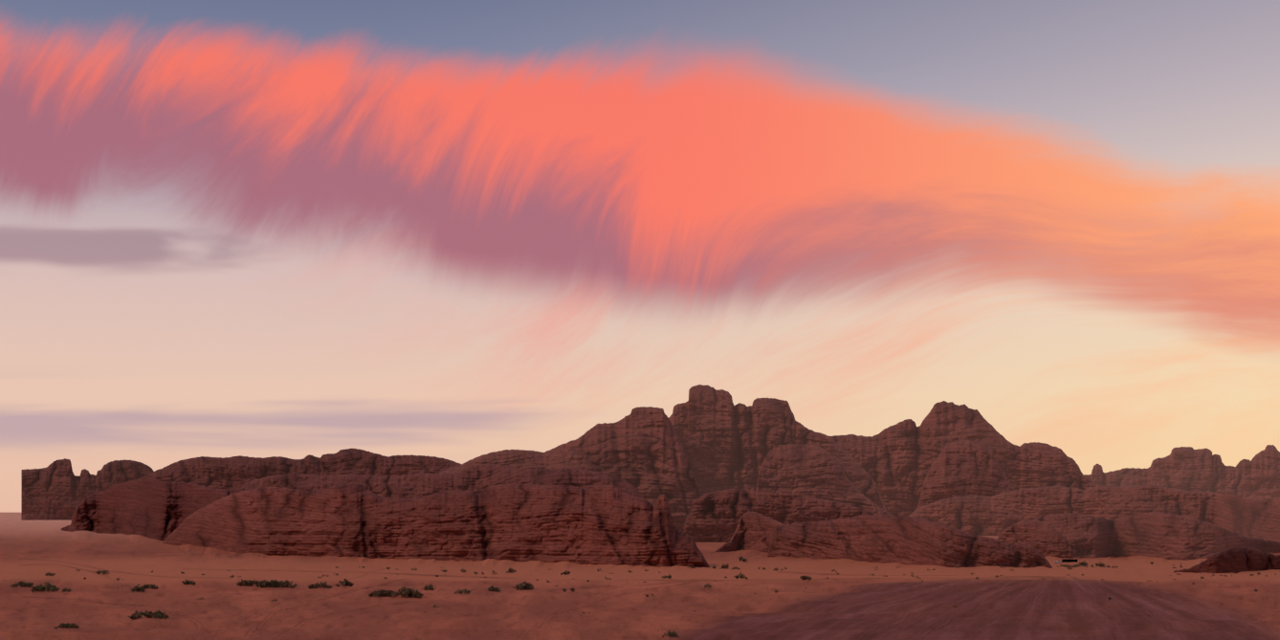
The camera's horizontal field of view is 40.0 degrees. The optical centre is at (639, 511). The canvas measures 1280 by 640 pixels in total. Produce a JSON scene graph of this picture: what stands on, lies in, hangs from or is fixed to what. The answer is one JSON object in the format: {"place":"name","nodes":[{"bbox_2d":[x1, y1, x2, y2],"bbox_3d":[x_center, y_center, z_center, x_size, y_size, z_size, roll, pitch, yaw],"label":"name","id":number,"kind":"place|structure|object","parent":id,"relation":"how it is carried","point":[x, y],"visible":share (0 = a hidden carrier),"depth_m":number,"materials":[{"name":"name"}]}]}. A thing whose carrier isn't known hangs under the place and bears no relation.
{"place":"outdoors","nodes":[
{"label":"outdoors","id":0,"kind":"place"},
{"bbox_2d":[0,512,1279,639],"bbox_3d":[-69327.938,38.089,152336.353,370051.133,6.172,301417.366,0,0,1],"label":"ground","id":1,"kind":"structure","parent":0,"point":[855,598],"depth_m":790.93,"materials":[{"name":"brown sand"}]},
{"bbox_2d":[21,458,154,520],"bbox_3d":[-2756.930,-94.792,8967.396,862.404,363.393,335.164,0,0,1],"label":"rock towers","id":2,"kind":"structure","parent":1,"relation":"on","point":[57,490],"depth_m":8892.05,"materials":[{"name":"brown stone"}]},
{"bbox_2d":[61,475,250,540],"bbox_3d":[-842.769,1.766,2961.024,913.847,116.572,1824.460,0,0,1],"label":"rock","id":3,"kind":"object","parent":1,"relation":"on","point":[149,507],"visible":0.58,"depth_m":2676.74,"materials":[{"name":"brown stone"}]},
{"bbox_2d":[148,447,461,489],"bbox_3d":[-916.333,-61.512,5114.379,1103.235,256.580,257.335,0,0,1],"label":"rock formation","id":4,"kind":"object","parent":1,"relation":"on","point":[234,473],"visible":0.19,"depth_m":5082.05,"materials":[{"name":"brown stone"}]},
{"bbox_2d":[162,483,709,567],"bbox_3d":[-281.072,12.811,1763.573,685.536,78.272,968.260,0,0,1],"label":"rock","id":5,"kind":"object","parent":1,"relation":"on","point":[606,524],"visible":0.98,"depth_m":1456.68,"materials":[{"name":"brown stone"}]},
{"bbox_2d":[240,463,644,499],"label":"rock domes","id":6,"kind":"structure","parent":1,"relation":"on","point":[478,478],"depth_m":2362.23,"materials":[{"name":"brown stone"}]},
{"bbox_2d":[440,406,700,533],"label":"dome rock","id":7,"kind":"object","parent":1,"relation":"on","point":[641,450],"visible":0.38,"depth_m":2557.86,"materials":[{"name":"brown stone"}]},
{"bbox_2d":[9,556,1257,637],"bbox_3d":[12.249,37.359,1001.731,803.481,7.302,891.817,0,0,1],"label":"shrubs","id":8,"kind":"object","parent":1,"relation":"on","point":[408,591],"visible":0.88,"depth_m":896.86,"materials":[{"name":"green plant"}]},
{"bbox_2d":[89,563,1276,638],"bbox_3d":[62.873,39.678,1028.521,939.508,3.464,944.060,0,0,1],"label":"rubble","id":9,"kind":"object","parent":1,"relation":"on","point":[1010,595],"visible":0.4,"depth_m":1092.85,"materials":[{"name":"stone"}]},
{"bbox_2d":[715,510,784,552],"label":"rock formation","id":10,"kind":"object","parent":1,"relation":"on","point":[754,531],"visible":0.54,"depth_m":1776.62,"materials":[{"name":"brown stone"}]},
{"bbox_2d":[668,384,886,511],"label":"peak rock towers","id":11,"kind":"structure","parent":1,"relation":"on","point":[726,442],"depth_m":2679.92,"materials":[{"name":"brown stone"}]},
{"bbox_2d":[683,488,873,542],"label":"rock formation","id":12,"kind":"object","parent":1,"relation":"on","point":[714,517],"visible":0.54,"depth_m":2348.32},
{"bbox_2d":[755,443,893,516],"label":"dome rock","id":13,"kind":"object","parent":1,"relation":"on","point":[811,471],"visible":0.46,"depth_m":2558.20,"materials":[{"name":"brown stone"}]},
{"bbox_2d":[767,514,1052,568],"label":"rock slabs","id":14,"kind":"object","parent":1,"relation":"on","point":[908,540],"visible":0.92,"depth_m":1364.79,"materials":[{"name":"brown stone"}]},
{"bbox_2d":[830,400,1098,516],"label":"rock mountain","id":15,"kind":"structure","parent":1,"relation":"on","point":[894,462],"depth_m":3727.77,"materials":[{"name":"brown stone"}]},
{"bbox_2d":[917,440,1015,507],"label":"dome rock","id":16,"kind":"object","parent":1,"relation":"on","point":[961,468],"visible":0.54,"depth_m":3495.86,"materials":[{"name":"brown stone"}]},
{"bbox_2d":[997,519,1075,558],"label":"rock formation","id":17,"kind":"object","parent":1,"relation":"on","point":[1045,539],"visible":0.62,"depth_m":1508.90,"materials":[{"name":"brown stone"}]},
{"bbox_2d":[1061,558,1077,562],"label":"bedouin tent","id":18,"kind":"object","parent":1,"relation":"on","point":[1068,561],"visible":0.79,"depth_m":1410.12,"materials":[{"name":"black fabric"}]},
{"bbox_2d":[908,484,1279,543],"bbox_3d":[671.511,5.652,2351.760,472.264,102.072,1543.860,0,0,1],"label":"cliff rock","id":19,"kind":"object","parent":1,"relation":"on","point":[997,515],"visible":0.71,"depth_m":2877.09,"materials":[{"name":"brown stone"}]},
{"bbox_2d":[1035,511,1279,560],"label":"whaleback rock","id":20,"kind":"object","parent":1,"relation":"on","point":[1169,536],"visible":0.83,"depth_m":1527.69,"materials":[{"name":"brown stone"}]},
{"bbox_2d":[1083,444,1279,500],"bbox_3d":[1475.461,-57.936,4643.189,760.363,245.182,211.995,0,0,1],"label":"rock towers","id":21,"kind":"structure","parent":1,"relation":"on","point":[1257,476],"depth_m":4606.06,"materials":[{"name":"brown stone"}]},
{"bbox_2d":[1173,547,1279,573],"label":"rock formation","id":22,"kind":"object","parent":1,"relation":"on","point":[1240,559],"visible":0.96,"depth_m":1172.68,"materials":[{"name":"brown stone"}]},
{"bbox_2d":[0,0,1279,512],"label":"sky","id":23,"kind":"structure","parent":0,"point":[460,231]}
]}

